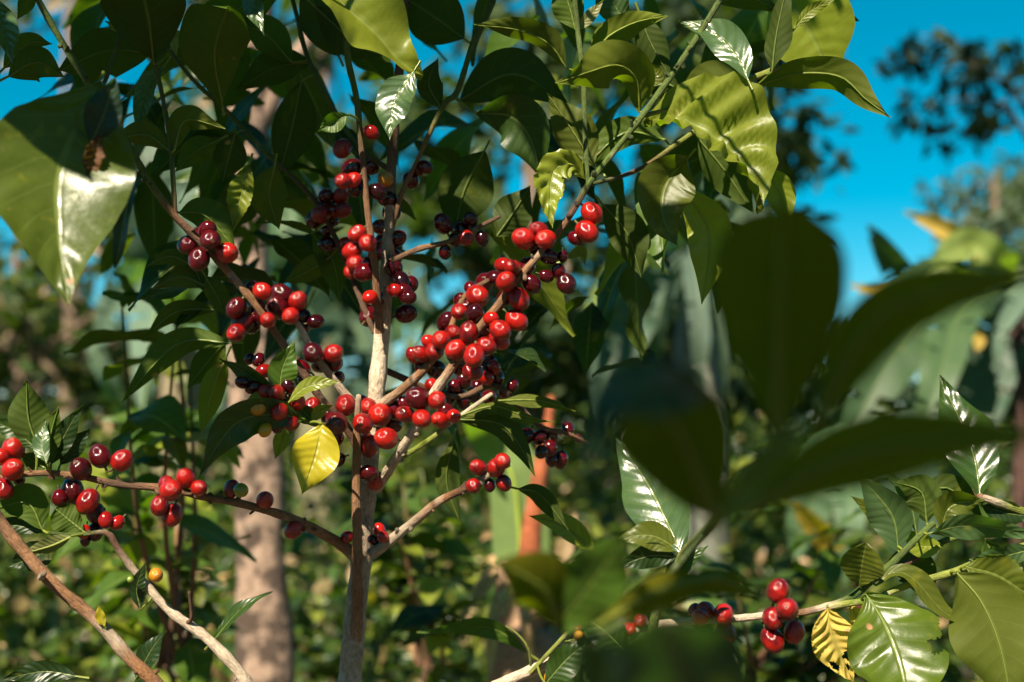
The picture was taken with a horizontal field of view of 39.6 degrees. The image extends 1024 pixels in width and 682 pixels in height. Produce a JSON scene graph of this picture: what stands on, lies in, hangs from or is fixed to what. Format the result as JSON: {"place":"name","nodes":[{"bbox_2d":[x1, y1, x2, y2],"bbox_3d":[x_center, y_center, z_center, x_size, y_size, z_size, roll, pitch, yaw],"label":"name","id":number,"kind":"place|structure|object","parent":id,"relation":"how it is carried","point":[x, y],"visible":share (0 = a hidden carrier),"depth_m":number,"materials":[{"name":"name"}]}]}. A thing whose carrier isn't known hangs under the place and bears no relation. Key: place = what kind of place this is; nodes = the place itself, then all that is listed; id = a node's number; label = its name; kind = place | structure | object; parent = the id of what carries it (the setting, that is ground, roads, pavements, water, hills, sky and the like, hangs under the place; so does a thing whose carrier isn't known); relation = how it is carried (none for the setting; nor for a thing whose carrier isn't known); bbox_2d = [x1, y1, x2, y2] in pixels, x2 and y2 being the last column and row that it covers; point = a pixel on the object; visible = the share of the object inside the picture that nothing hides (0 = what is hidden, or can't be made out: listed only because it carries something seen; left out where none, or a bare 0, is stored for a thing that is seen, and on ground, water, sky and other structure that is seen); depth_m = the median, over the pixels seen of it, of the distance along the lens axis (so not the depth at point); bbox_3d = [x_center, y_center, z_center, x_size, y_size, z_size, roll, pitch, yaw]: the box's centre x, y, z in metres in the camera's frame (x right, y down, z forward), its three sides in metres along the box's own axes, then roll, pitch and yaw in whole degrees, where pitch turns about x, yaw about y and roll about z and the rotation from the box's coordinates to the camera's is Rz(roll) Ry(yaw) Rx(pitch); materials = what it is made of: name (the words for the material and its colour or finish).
{"place":"outdoors","nodes":[
{"label":"outdoors","id":0,"kind":"place"},
{"bbox_2d":[0,448,977,681],"bbox_3d":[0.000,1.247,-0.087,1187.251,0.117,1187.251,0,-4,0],"label":"ground","id":1,"kind":"structure","parent":0,"point":[964,665],"depth_m":8.51,"materials":[{"name":"soil"}]},
{"bbox_2d":[0,229,138,681],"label":"tree","id":2,"kind":"object","parent":1,"relation":"on","point":[44,365],"visible":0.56,"depth_m":6.92,"materials":[{"name":"green plant"}]},
{"bbox_2d":[0,0,227,636],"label":"tree","id":3,"kind":"object","parent":1,"relation":"on","point":[50,6],"visible":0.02,"depth_m":8.99,"materials":[{"name":"green plant"}]},
{"bbox_2d":[0,483,272,681],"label":"coffee shrub","id":4,"kind":"object","parent":1,"relation":"on","point":[27,505],"visible":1,"depth_m":0.94,"materials":[{"name":"green plant"}]},
{"bbox_2d":[51,225,266,681],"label":"coffee shrub","id":5,"kind":"object","parent":1,"relation":"on","point":[170,422],"visible":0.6,"depth_m":1.41,"materials":[{"name":"green plant"}]},
{"bbox_2d":[81,408,240,681],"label":"coffee shrub","id":6,"kind":"object","parent":1,"relation":"on","point":[149,626],"visible":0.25,"depth_m":1.71,"materials":[{"name":"green plant"}]},
{"bbox_2d":[84,106,299,681],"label":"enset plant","id":7,"kind":"object","parent":1,"relation":"on","point":[137,254],"visible":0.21,"depth_m":3.82,"materials":[{"name":"green plant"}]},
{"bbox_2d":[227,4,313,681],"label":"tree","id":8,"kind":"object","parent":1,"relation":"on","point":[265,643],"visible":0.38,"depth_m":2.42,"materials":[{"name":"brown plant"}]},
{"bbox_2d":[156,0,497,449],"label":"tree","id":9,"kind":"object","parent":1,"relation":"on","point":[323,63],"visible":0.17,"depth_m":9.21,"materials":[{"name":"green plant"}]},
{"bbox_2d":[268,219,445,681],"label":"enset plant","id":10,"kind":"object","parent":1,"relation":"on","point":[347,331],"visible":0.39,"depth_m":5.06,"materials":[{"name":"green plant"}]},
{"bbox_2d":[319,437,487,681],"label":"coffee shrub","id":11,"kind":"object","parent":1,"relation":"on","point":[413,618],"visible":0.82,"depth_m":1.88,"materials":[{"name":"green plant"}]},
{"bbox_2d":[0,0,890,681],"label":"coffee shrub","id":12,"kind":"object","parent":1,"relation":"on","point":[74,186],"visible":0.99,"depth_m":1.00,"materials":[{"name":"green plant"}]},
{"bbox_2d":[374,0,625,485],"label":"tree","id":13,"kind":"object","parent":1,"relation":"on","point":[472,261],"visible":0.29,"depth_m":8.57,"materials":[{"name":"green plant"}]},
{"bbox_2d":[0,255,1011,585],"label":"woods","id":14,"kind":"object","parent":1,"relation":"on","point":[50,399],"visible":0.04,"depth_m":12.03,"materials":[{"name":"green plant"}]},
{"bbox_2d":[0,371,1023,681],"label":"undergrowth","id":15,"kind":"object","parent":1,"relation":"on","point":[36,633],"visible":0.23,"depth_m":3.72,"materials":[{"name":"green plant"}]},
{"bbox_2d":[459,395,576,681],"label":"enset plant","id":16,"kind":"object","parent":1,"relation":"on","point":[517,528],"visible":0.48,"depth_m":1.92,"materials":[{"name":"green plant"}]},
{"bbox_2d":[586,128,755,602],"bbox_3d":[0.389,0.480,3.817,0.642,2.180,0.350,3,-5,-36],"label":"enset plant","id":17,"kind":"object","parent":1,"relation":"on","point":[702,350],"visible":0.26,"depth_m":3.81,"materials":[{"name":"green plant"}]},
{"bbox_2d":[551,0,860,431],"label":"tree","id":18,"kind":"object","parent":1,"relation":"on","point":[796,140],"visible":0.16,"depth_m":7.65,"materials":[{"name":"green plant"}]},
{"bbox_2d":[582,509,874,681],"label":"coffee shrub","id":19,"kind":"object","parent":1,"relation":"on","point":[811,667],"visible":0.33,"depth_m":1.84,"materials":[{"name":"green plant"}]},
{"bbox_2d":[491,375,1023,681],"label":"coffee shrub","id":20,"kind":"object","parent":1,"relation":"on","point":[884,636],"visible":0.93,"depth_m":0.96,"materials":[{"name":"green plant"}]},
{"bbox_2d":[495,204,1023,681],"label":"coffee shrub","id":21,"kind":"object","parent":1,"relation":"on","point":[779,284],"visible":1,"depth_m":0.40,"materials":[{"name":"green plant"}]},
{"bbox_2d":[786,430,939,679],"bbox_3d":[0.708,0.839,2.919,0.328,1.334,0.242,3,-5,-41],"label":"enset plant","id":22,"kind":"object","parent":1,"relation":"on","point":[809,517],"visible":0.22,"depth_m":2.97,"materials":[{"name":"green plant"}]},
{"bbox_2d":[842,211,1023,543],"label":"enset plant","id":23,"kind":"object","parent":1,"relation":"on","point":[960,350],"visible":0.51,"depth_m":3.49,"materials":[{"name":"green plant"}]},
{"bbox_2d":[871,27,1023,165],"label":"tree","id":24,"kind":"object","parent":1,"relation":"on","point":[978,70],"visible":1,"depth_m":6.47,"materials":[{"name":"green plant"}]},
{"bbox_2d":[914,151,1023,457],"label":"tree","id":25,"kind":"object","parent":1,"relation":"on","point":[994,214],"visible":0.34,"depth_m":12.88,"materials":[{"name":"green plant"}]},
{"bbox_2d":[0,0,1023,440],"label":"sky","id":26,"kind":"structure","parent":0,"point":[878,194],"materials":[{"name":"blue"}]}
]}

